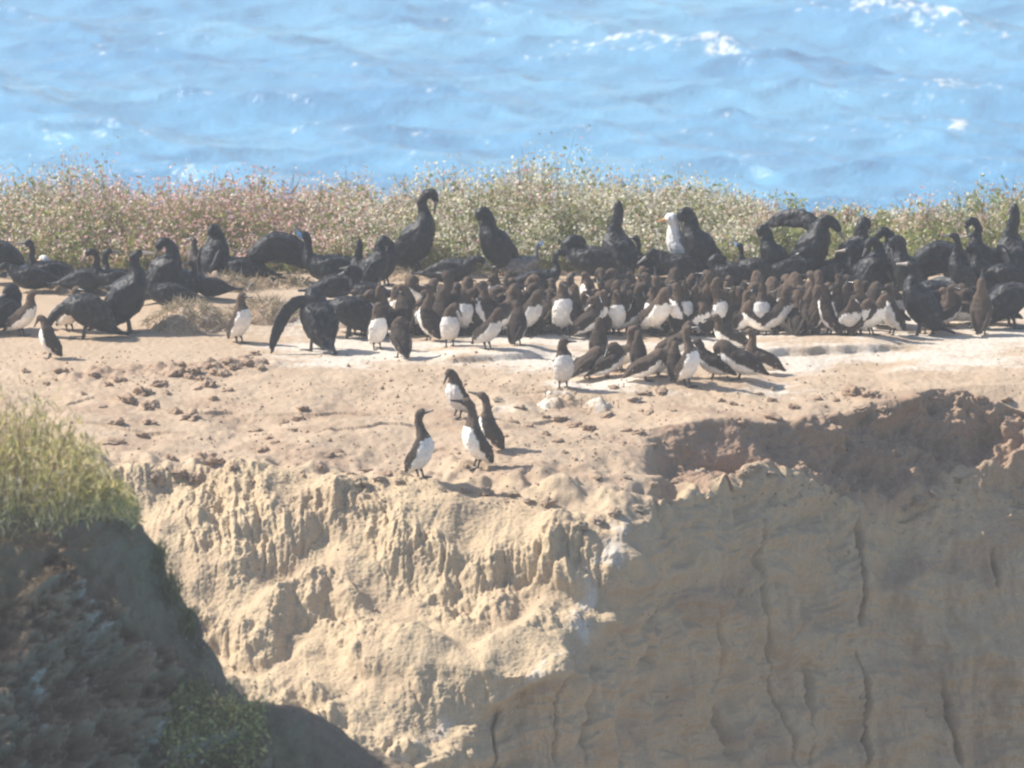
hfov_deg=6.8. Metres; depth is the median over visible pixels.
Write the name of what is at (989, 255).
cormorant
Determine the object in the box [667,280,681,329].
murre
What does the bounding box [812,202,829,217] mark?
flowering stalk
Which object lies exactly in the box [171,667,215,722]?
grass tuft
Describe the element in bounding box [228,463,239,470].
clod
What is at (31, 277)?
cormorant
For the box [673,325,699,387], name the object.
murre
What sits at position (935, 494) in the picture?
clod
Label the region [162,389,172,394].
clod
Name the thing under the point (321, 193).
flowering stalk
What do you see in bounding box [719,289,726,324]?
murre
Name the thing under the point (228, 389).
clod
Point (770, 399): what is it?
clod
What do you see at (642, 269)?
murre
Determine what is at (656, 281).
murre
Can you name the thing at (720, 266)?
cormorant
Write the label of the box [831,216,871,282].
cormorant
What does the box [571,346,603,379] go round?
murre
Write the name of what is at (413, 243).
cormorant
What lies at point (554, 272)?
cormorant
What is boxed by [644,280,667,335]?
murre
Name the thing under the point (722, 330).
murre
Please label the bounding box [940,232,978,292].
cormorant
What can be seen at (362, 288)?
cormorant
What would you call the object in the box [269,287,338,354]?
cormorant
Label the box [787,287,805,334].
murre
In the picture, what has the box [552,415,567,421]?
clod
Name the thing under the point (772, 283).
murre
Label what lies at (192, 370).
clod
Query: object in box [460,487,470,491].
clod
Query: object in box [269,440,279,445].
clod
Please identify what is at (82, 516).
grass tuft
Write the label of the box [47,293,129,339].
cormorant
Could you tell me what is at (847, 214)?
flowering stalk
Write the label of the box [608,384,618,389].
clod
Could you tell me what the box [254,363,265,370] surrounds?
clod
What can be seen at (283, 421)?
clod
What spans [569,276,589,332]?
murre
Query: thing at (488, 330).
murre
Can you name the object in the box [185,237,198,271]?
cormorant
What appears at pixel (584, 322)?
murre
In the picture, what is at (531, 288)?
murre
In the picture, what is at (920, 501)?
clod
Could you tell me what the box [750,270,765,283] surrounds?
murre
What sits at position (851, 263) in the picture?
cormorant
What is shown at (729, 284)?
murre
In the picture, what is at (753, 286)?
murre
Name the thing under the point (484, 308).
murre
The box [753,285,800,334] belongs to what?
murre
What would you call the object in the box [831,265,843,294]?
murre
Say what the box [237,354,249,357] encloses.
clod
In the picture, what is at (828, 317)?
murre
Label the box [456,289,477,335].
murre
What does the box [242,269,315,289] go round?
nest mound
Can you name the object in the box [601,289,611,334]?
murre
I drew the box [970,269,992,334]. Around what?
murre
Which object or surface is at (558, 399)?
nest mound
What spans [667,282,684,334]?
murre
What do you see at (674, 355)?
murre
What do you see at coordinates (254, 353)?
clod
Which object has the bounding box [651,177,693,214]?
flowering stalk
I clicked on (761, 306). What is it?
murre
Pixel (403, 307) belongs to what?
murre
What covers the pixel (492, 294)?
murre
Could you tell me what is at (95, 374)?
clod
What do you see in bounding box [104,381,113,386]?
clod
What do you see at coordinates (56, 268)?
cormorant
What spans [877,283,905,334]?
murre
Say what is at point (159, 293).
cormorant
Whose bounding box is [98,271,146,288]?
cormorant
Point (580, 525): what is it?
clod
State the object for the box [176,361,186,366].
clod
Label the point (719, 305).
murre
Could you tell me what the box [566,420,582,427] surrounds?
clod
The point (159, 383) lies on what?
clod
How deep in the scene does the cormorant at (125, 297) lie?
61.93 m
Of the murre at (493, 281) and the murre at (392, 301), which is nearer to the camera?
the murre at (392, 301)
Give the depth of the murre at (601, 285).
62.03 m
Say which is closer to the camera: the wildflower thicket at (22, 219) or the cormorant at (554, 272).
the cormorant at (554, 272)
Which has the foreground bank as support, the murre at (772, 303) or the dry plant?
the dry plant
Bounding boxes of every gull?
[0,255,49,279]
[658,213,684,280]
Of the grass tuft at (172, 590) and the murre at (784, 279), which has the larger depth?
the murre at (784, 279)
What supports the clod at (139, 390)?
on the ground
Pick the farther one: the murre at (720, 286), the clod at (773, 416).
the murre at (720, 286)
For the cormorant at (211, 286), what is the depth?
62.89 m
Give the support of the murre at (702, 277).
on the ground
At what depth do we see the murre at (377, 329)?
61.33 m
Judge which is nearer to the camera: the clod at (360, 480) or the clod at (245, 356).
the clod at (360, 480)
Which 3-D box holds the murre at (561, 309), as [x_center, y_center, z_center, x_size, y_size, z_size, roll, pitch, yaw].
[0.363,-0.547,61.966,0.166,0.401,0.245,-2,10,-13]
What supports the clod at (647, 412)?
on the ground
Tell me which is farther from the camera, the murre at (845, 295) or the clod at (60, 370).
the murre at (845, 295)
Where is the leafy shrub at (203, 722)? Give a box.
[154,679,273,767]
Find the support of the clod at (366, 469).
on the ground
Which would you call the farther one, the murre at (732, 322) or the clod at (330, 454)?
the murre at (732, 322)
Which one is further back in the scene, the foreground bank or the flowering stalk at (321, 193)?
the flowering stalk at (321, 193)
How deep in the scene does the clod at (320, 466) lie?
57.28 m
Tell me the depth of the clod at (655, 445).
58.28 m
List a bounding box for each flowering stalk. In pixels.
[45,162,98,251]
[97,180,129,242]
[166,170,213,217]
[167,152,238,227]
[232,169,278,232]
[270,167,320,232]
[298,167,348,231]
[341,165,389,206]
[379,175,420,227]
[411,158,472,213]
[436,155,480,234]
[488,152,554,239]
[507,152,564,241]
[513,150,586,243]
[570,173,610,205]
[594,164,638,205]
[626,156,677,221]
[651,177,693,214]
[736,199,760,231]
[751,188,778,229]
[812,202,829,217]
[833,198,867,239]
[853,205,875,233]
[886,186,930,248]
[903,192,943,245]
[930,187,964,241]
[954,185,1004,242]
[989,176,1023,226]
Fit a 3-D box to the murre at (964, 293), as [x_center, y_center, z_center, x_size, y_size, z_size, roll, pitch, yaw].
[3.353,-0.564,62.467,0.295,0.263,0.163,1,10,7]
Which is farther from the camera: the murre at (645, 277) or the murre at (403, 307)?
the murre at (645, 277)
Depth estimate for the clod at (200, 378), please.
60.10 m
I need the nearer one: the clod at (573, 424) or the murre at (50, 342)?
the clod at (573, 424)
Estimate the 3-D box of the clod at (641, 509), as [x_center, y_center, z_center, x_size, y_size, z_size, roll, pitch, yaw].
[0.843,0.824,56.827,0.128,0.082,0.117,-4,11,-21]
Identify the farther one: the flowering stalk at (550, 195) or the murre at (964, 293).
the flowering stalk at (550, 195)
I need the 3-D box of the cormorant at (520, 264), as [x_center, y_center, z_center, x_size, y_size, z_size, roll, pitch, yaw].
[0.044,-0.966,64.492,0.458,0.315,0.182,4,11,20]
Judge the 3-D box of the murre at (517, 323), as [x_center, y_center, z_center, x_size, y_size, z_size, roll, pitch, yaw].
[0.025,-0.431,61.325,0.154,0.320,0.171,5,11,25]
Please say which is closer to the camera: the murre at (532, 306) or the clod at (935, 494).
the clod at (935, 494)
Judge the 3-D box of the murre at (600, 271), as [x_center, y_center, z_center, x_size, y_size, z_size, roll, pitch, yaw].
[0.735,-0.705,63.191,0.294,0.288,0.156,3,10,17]
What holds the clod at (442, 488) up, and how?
on the ground
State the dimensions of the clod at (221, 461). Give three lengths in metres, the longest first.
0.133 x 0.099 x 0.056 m
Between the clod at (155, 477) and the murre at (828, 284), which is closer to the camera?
the clod at (155, 477)
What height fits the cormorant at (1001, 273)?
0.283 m
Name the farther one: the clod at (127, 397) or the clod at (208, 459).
the clod at (127, 397)
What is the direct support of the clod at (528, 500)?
on the ground
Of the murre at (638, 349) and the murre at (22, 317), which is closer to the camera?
the murre at (638, 349)
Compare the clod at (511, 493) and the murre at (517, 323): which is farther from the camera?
the murre at (517, 323)
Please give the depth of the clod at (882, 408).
59.39 m
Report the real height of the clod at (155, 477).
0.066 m
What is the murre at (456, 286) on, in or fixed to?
on the ground
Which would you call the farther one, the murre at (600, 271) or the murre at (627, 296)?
the murre at (600, 271)
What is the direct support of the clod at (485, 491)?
on the ground
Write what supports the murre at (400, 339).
on the ground
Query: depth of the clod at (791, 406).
59.27 m
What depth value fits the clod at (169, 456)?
57.63 m
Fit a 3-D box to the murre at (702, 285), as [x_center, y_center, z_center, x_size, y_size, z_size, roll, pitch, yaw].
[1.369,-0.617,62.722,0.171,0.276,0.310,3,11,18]
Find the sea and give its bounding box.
[0,0,1023,235]
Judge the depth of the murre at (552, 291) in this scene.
62.12 m
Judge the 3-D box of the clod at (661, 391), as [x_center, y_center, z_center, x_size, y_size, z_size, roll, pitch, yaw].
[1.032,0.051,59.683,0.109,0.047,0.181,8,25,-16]
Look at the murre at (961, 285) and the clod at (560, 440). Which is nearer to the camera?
the clod at (560, 440)
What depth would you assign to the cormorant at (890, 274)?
63.76 m
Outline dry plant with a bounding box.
[185,591,233,658]
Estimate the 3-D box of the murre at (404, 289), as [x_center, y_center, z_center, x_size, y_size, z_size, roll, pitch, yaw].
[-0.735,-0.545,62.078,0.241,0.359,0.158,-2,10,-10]
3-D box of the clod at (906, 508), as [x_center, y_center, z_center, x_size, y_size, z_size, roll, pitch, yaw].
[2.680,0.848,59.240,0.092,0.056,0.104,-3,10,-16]
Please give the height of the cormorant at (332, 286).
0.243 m
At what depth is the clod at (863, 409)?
59.35 m
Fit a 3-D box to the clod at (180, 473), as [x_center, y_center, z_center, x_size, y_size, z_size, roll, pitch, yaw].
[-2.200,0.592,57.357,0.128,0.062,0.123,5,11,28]
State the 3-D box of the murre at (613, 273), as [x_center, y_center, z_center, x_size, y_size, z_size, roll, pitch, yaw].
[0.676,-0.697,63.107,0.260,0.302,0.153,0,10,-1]
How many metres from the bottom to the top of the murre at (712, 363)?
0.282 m
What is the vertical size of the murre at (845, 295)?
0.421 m
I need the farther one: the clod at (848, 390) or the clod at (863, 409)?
the clod at (848, 390)
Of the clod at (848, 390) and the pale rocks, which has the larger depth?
the clod at (848, 390)
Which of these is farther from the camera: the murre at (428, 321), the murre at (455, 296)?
the murre at (455, 296)
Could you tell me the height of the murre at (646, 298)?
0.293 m
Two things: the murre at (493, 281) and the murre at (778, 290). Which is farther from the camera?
the murre at (493, 281)
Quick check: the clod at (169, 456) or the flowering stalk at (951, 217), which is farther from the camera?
the flowering stalk at (951, 217)
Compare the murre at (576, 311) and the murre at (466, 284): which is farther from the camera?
the murre at (466, 284)
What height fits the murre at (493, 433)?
0.407 m
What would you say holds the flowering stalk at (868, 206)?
on the ground
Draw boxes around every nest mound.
[36,271,106,294]
[137,292,232,335]
[205,267,265,292]
[222,291,298,324]
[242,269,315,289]
[382,263,429,281]
[471,261,576,276]
[530,385,585,409]
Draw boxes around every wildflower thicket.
[0,136,174,272]
[130,158,357,272]
[311,124,781,273]
[766,168,1023,259]
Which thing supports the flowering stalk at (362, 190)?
on the ground
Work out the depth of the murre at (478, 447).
57.29 m
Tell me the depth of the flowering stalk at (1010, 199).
66.08 m
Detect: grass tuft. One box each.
[75,508,94,524]
[148,537,170,577]
[151,560,186,610]
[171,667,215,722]
[177,602,200,644]
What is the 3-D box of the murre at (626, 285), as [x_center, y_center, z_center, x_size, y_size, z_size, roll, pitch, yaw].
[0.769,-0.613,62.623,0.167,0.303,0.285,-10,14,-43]
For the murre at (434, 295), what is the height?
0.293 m
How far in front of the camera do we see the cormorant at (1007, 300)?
62.15 m
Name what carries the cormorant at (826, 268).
on the ground
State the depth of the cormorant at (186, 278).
62.88 m
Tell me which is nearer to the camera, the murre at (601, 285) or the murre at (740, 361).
the murre at (740, 361)
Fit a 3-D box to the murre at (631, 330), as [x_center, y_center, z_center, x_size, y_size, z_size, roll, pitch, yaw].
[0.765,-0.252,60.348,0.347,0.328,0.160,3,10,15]
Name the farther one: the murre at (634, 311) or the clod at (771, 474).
the murre at (634, 311)
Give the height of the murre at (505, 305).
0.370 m
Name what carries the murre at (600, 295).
on the ground
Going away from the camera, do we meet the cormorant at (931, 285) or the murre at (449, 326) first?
the murre at (449, 326)
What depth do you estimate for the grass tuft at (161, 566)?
40.75 m
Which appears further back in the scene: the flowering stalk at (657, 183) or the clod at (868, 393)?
the flowering stalk at (657, 183)
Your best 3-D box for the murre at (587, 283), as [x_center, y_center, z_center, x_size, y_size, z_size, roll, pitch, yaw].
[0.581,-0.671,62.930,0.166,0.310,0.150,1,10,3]
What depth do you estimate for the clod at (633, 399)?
59.41 m
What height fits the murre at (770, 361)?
0.327 m
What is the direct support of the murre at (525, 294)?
on the ground
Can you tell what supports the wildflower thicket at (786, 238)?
on the ground
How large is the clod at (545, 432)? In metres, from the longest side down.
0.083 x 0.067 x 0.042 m
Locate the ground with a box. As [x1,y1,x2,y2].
[0,236,1023,767]
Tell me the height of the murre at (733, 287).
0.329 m
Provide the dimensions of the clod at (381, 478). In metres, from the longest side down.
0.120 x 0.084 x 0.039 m
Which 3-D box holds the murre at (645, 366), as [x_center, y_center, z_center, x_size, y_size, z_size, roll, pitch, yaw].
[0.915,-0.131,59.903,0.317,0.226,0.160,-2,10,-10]
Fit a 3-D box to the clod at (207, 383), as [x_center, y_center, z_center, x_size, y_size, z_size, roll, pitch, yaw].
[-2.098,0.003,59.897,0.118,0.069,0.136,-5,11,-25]
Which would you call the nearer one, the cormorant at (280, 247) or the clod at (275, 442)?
the clod at (275, 442)
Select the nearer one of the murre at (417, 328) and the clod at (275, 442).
the clod at (275, 442)
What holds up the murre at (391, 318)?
on the ground
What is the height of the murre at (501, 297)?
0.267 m
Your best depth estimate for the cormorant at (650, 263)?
64.39 m
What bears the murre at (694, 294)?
on the ground
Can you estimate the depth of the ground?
58.16 m
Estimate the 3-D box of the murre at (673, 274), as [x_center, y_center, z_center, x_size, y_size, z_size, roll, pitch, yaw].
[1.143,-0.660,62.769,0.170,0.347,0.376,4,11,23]
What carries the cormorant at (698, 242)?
on the ground
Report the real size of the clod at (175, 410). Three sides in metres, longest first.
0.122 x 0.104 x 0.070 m
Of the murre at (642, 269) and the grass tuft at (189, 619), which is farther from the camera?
the murre at (642, 269)
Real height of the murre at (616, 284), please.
0.382 m
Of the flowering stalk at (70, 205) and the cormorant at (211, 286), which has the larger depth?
the flowering stalk at (70, 205)
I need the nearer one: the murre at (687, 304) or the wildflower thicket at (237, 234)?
the murre at (687, 304)
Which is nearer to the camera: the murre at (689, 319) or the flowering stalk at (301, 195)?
the murre at (689, 319)
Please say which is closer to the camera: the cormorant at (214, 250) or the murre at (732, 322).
the murre at (732, 322)
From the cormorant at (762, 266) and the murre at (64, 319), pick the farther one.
the cormorant at (762, 266)
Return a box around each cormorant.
[0,240,24,265]
[0,262,60,289]
[0,284,21,328]
[15,239,74,277]
[47,248,121,291]
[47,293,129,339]
[81,248,128,291]
[87,249,154,333]
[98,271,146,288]
[146,237,181,297]
[147,280,209,305]
[149,256,226,293]
[181,260,242,296]
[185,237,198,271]
[197,224,229,276]
[221,255,282,280]
[246,231,306,269]
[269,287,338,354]
[291,224,385,279]
[297,265,363,297]
[329,295,389,338]
[339,265,390,298]
[350,238,362,265]
[358,235,389,282]
[378,238,397,285]
[394,188,438,271]
[410,255,492,282]
[475,206,518,277]
[490,235,546,274]
[501,249,570,290]
[541,272,581,332]
[560,234,644,275]
[602,200,637,280]
[629,235,666,275]
[637,248,709,279]
[677,207,721,282]
[707,253,767,285]
[731,237,745,262]
[739,257,781,284]
[756,224,804,282]
[765,209,845,282]
[771,245,820,283]
[814,238,861,282]
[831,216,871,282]
[836,247,891,284]
[853,237,887,283]
[875,226,897,288]
[885,235,906,290]
[888,236,927,287]
[896,260,955,335]
[903,280,947,300]
[911,256,937,277]
[913,240,968,273]
[931,265,972,285]
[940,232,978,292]
[960,232,995,252]
[964,217,999,264]
[966,242,995,290]
[968,282,1023,328]
[983,263,1023,284]
[996,203,1023,271]
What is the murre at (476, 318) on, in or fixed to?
on the ground
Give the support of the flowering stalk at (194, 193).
on the ground
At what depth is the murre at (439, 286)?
62.07 m
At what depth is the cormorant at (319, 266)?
63.61 m
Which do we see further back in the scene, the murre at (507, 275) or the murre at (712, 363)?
the murre at (507, 275)
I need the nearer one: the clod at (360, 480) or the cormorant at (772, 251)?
the clod at (360, 480)
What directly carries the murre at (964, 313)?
on the ground
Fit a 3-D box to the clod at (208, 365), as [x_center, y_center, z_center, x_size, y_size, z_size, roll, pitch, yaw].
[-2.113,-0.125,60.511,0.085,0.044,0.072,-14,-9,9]
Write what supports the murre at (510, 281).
on the ground
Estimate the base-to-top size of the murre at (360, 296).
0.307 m
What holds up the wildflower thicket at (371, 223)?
on the ground
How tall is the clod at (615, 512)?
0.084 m
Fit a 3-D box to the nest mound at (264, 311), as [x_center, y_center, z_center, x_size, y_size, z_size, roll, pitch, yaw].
[-1.805,-0.559,62.634,0.682,0.237,0.862,0,10,0]
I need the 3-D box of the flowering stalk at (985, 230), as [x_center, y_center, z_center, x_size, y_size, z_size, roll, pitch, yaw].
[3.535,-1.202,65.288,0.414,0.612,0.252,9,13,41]
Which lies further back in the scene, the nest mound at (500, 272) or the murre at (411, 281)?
the nest mound at (500, 272)
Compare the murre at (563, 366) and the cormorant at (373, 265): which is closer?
the murre at (563, 366)
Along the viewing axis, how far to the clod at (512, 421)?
58.78 m
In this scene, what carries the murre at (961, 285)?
on the ground
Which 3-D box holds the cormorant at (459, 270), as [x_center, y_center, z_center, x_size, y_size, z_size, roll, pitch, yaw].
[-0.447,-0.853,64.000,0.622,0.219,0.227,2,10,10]
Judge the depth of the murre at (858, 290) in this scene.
61.68 m
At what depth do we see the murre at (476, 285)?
62.24 m
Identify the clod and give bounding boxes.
[53,367,69,372]
[87,371,100,377]
[97,404,107,407]
[102,437,127,444]
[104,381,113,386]
[106,417,124,425]
[110,376,127,382]
[116,392,137,403]
[133,385,155,395]
[136,432,149,437]
[140,399,159,410]
[141,418,156,424]
[148,472,162,481]
[151,379,167,386]
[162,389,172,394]
[164,453,178,460]
[165,365,185,376]
[168,406,182,413]
[168,468,188,477]
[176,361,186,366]
[179,408,198,421]
[183,373,195,379]
[185,366,202,374]
[187,472,205,482]
[194,452,218,467]
[196,375,211,381]
[201,379,216,386]
[204,363,214,367]
[208,395,218,400]
[210,368,224,375]
[214,457,225,464]
[217,368,231,377]
[219,357,233,364]
[221,388,233,391]
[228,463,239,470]
[229,363,242,369]
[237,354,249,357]
[240,358,254,366]
[247,426,262,431]
[249,350,260,355]
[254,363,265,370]
[255,445,268,452]
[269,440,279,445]
[278,419,288,424]
[291,416,305,421]
[296,405,308,410]
[315,463,325,469]
[324,451,334,457]
[334,448,343,452]
[351,475,369,486]
[359,468,372,471]
[371,476,387,480]
[381,469,392,475]
[394,478,405,484]
[437,485,446,491]
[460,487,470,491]
[479,487,494,496]
[492,396,505,402]
[501,489,518,496]
[508,419,517,422]
[514,404,526,409]
[522,498,534,502]
[538,495,557,507]
[541,430,551,435]
[551,438,564,442]
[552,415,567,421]
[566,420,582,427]
[570,521,588,530]
[579,424,596,430]
[581,434,590,439]
[591,515,604,523]
[592,474,600,479]
[599,411,615,418]
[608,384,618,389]
[608,506,621,518]
[620,427,632,431]
[622,474,631,479]
[627,396,642,402]
[632,428,645,434]
[632,504,650,513]
[636,390,653,395]
[642,408,653,415]
[648,442,658,447]
[649,481,657,487]
[654,385,667,395]
[695,468,706,472]
[735,466,755,478]
[737,418,749,424]
[747,462,762,470]
[762,411,782,421]
[766,397,777,401]
[766,471,777,477]
[787,402,800,409]
[841,383,865,396]
[854,405,871,413]
[862,389,879,397]
[876,405,890,411]
[900,505,910,512]
[909,496,927,505]
[927,488,943,498]
[955,476,965,481]
[975,394,988,398]
[1000,397,1012,402]
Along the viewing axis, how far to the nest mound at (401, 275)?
64.35 m
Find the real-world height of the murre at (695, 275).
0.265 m
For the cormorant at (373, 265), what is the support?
on the ground
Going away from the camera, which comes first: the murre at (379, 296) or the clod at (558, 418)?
the clod at (558, 418)
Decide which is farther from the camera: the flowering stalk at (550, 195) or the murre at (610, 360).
the flowering stalk at (550, 195)
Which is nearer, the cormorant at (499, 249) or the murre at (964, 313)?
the murre at (964, 313)
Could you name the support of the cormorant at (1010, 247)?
on the ground
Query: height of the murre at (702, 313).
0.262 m
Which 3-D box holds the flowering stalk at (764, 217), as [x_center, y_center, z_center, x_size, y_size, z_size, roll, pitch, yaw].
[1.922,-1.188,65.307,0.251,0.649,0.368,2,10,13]
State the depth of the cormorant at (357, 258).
63.58 m
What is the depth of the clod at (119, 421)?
58.59 m
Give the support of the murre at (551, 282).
on the ground
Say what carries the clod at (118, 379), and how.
on the ground
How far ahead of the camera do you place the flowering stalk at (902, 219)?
65.73 m
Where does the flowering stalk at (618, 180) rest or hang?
on the ground
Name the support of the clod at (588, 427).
on the ground
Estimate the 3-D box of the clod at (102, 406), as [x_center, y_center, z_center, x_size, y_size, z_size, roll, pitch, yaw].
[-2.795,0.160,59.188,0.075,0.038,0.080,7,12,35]
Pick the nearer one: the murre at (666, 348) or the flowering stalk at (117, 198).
the murre at (666, 348)
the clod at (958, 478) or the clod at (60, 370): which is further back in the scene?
the clod at (60, 370)
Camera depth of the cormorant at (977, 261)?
63.46 m
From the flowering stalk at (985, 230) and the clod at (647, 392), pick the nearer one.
the clod at (647, 392)
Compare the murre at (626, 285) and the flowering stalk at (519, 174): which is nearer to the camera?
the murre at (626, 285)
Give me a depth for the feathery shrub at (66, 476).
39.74 m
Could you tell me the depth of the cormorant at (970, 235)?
64.61 m
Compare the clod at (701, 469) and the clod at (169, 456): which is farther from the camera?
the clod at (701, 469)
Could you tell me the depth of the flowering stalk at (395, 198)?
65.99 m
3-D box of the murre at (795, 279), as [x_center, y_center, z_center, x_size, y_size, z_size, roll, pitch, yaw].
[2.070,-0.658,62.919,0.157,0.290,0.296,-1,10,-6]
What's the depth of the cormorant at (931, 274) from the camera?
64.25 m
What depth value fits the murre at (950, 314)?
62.26 m
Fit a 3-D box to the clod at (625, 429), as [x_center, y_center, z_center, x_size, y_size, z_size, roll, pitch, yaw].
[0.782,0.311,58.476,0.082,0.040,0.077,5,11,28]
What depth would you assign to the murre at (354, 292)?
61.92 m
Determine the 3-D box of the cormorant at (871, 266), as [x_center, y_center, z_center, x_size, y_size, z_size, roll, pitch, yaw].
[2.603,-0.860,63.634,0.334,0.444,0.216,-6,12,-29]
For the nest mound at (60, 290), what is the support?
on the ground
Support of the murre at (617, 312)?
on the ground
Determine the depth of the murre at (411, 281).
62.99 m
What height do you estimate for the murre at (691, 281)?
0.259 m
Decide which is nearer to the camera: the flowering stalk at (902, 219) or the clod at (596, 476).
the clod at (596, 476)
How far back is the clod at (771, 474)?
58.16 m
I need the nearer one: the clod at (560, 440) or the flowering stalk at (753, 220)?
the clod at (560, 440)
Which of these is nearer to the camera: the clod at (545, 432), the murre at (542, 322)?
the clod at (545, 432)
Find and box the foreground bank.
[0,494,414,767]
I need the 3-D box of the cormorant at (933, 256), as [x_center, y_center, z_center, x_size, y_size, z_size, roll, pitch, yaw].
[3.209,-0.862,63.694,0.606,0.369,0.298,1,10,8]
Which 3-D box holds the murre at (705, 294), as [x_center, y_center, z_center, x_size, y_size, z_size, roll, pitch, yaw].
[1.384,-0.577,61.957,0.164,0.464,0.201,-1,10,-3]
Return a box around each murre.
[2,289,42,336]
[34,315,62,358]
[55,286,84,332]
[226,292,251,344]
[339,294,364,335]
[343,289,366,335]
[355,289,375,335]
[367,302,389,350]
[373,278,389,322]
[383,293,394,333]
[389,284,399,308]
[390,316,411,358]
[393,283,415,332]
[393,292,414,332]
[404,275,422,300]
[404,408,434,478]
[412,299,426,334]
[413,289,425,332]
[417,284,441,340]
[428,278,438,292]
[432,270,452,322]
[432,292,437,306]
[437,284,442,292]
[440,303,461,347]
[443,369,469,419]
[450,291,460,302]
[450,398,493,469]
[452,282,460,331]
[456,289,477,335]
[461,277,475,294]
[468,391,504,449]
[469,288,482,332]
[471,287,482,334]
[471,307,507,350]
[472,282,478,287]
[475,280,500,331]
[486,274,500,288]
[488,288,499,307]
[493,286,505,294]
[495,283,526,334]
[497,293,505,303]
[501,278,516,297]
[502,271,511,290]
[502,291,530,329]
[506,300,527,344]
[515,287,533,330]
[523,289,546,337]
[524,274,547,291]
[524,282,545,299]
[533,289,554,332]
[543,288,556,329]
[546,278,556,290]
[551,280,571,335]
[553,337,576,389]
[568,296,603,338]
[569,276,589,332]
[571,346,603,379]
[580,290,589,310]
[581,271,594,296]
[584,288,597,306]
[585,342,623,377]
[588,291,607,316]
[589,317,607,353]
[590,280,626,333]
[593,267,610,282]
[596,273,604,290]
[601,268,621,295]
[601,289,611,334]
[608,290,625,335]
[613,290,637,333]
[618,271,635,283]
[619,325,645,371]
[620,280,631,292]
[620,283,649,331]
[621,294,649,331]
[622,348,666,381]
[625,284,635,302]
[629,330,646,362]
[630,282,644,326]
[633,272,651,296]
[636,266,648,282]
[638,287,673,337]
[638,295,671,332]
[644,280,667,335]
[647,267,660,330]
[654,321,700,351]
[654,336,682,377]
[660,279,665,287]
[664,267,679,286]
[666,341,681,380]
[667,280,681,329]
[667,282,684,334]
[669,287,687,333]
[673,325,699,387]
[680,276,692,335]
[683,276,696,294]
[687,314,713,334]
[688,273,700,278]
[691,278,699,334]
[691,300,710,335]
[692,338,737,378]
[695,271,713,334]
[698,279,705,293]
[699,270,715,284]
[704,314,747,347]
[710,277,728,335]
[713,339,769,380]
[718,282,723,289]
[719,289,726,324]
[723,289,734,325]
[724,275,733,298]
[724,286,747,328]
[728,280,743,330]
[737,290,757,334]
[737,328,785,371]
[741,298,781,334]
[742,280,749,294]
[748,281,758,328]
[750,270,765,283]
[753,277,770,335]
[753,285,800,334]
[765,276,779,300]
[767,293,787,333]
[770,286,782,300]
[777,292,793,331]
[779,274,789,286]
[787,272,803,295]
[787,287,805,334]
[791,285,806,304]
[799,272,822,334]
[802,270,822,334]
[803,280,810,293]
[812,284,843,334]
[824,282,832,287]
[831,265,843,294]
[832,282,841,334]
[834,276,850,334]
[837,295,861,335]
[843,274,854,291]
[846,279,865,333]
[849,292,910,324]
[856,298,873,334]
[861,293,895,335]
[862,280,870,292]
[865,281,881,300]
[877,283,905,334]
[878,288,905,326]
[932,287,970,320]
[940,284,961,307]
[942,292,961,326]
[955,283,972,298]
[958,287,974,323]
[969,286,1023,321]
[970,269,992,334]
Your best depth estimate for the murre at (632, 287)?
62.09 m
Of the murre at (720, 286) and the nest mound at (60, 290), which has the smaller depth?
the murre at (720, 286)
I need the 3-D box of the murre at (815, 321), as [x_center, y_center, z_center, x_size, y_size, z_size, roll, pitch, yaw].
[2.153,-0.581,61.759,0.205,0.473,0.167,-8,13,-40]
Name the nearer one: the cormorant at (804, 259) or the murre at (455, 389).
the murre at (455, 389)
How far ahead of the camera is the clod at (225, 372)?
60.32 m
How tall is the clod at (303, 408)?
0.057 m
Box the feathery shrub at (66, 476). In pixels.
[0,371,146,555]
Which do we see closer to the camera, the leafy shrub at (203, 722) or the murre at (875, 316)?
the leafy shrub at (203, 722)
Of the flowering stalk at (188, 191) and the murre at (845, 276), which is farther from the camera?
the flowering stalk at (188, 191)
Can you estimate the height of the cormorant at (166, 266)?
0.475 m
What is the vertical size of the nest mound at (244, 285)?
0.241 m
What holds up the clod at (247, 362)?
on the ground
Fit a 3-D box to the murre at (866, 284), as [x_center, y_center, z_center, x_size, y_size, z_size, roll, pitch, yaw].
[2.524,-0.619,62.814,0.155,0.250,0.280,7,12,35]
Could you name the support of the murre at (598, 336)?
on the ground
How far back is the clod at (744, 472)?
58.07 m
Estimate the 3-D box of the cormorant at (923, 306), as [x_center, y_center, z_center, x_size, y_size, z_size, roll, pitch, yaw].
[2.959,-0.615,61.967,0.382,0.541,0.282,-3,11,-19]
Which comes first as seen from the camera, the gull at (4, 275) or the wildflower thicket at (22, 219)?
the gull at (4, 275)
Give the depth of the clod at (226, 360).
60.55 m
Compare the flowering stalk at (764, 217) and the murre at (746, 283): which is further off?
the flowering stalk at (764, 217)
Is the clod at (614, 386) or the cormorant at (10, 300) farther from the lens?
the cormorant at (10, 300)
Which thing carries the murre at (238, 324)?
on the ground
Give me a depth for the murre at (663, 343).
60.90 m
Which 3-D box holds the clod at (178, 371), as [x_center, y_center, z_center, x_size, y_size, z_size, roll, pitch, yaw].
[-2.355,-0.064,60.265,0.178,0.097,0.184,-14,13,10]
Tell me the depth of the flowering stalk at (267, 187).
65.58 m
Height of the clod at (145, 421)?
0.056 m
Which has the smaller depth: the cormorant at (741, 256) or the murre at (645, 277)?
the murre at (645, 277)
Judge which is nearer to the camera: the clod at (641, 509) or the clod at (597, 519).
the clod at (597, 519)
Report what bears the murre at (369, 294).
on the ground
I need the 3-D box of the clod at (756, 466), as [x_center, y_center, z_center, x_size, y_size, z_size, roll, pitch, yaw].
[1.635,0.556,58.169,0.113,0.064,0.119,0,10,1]

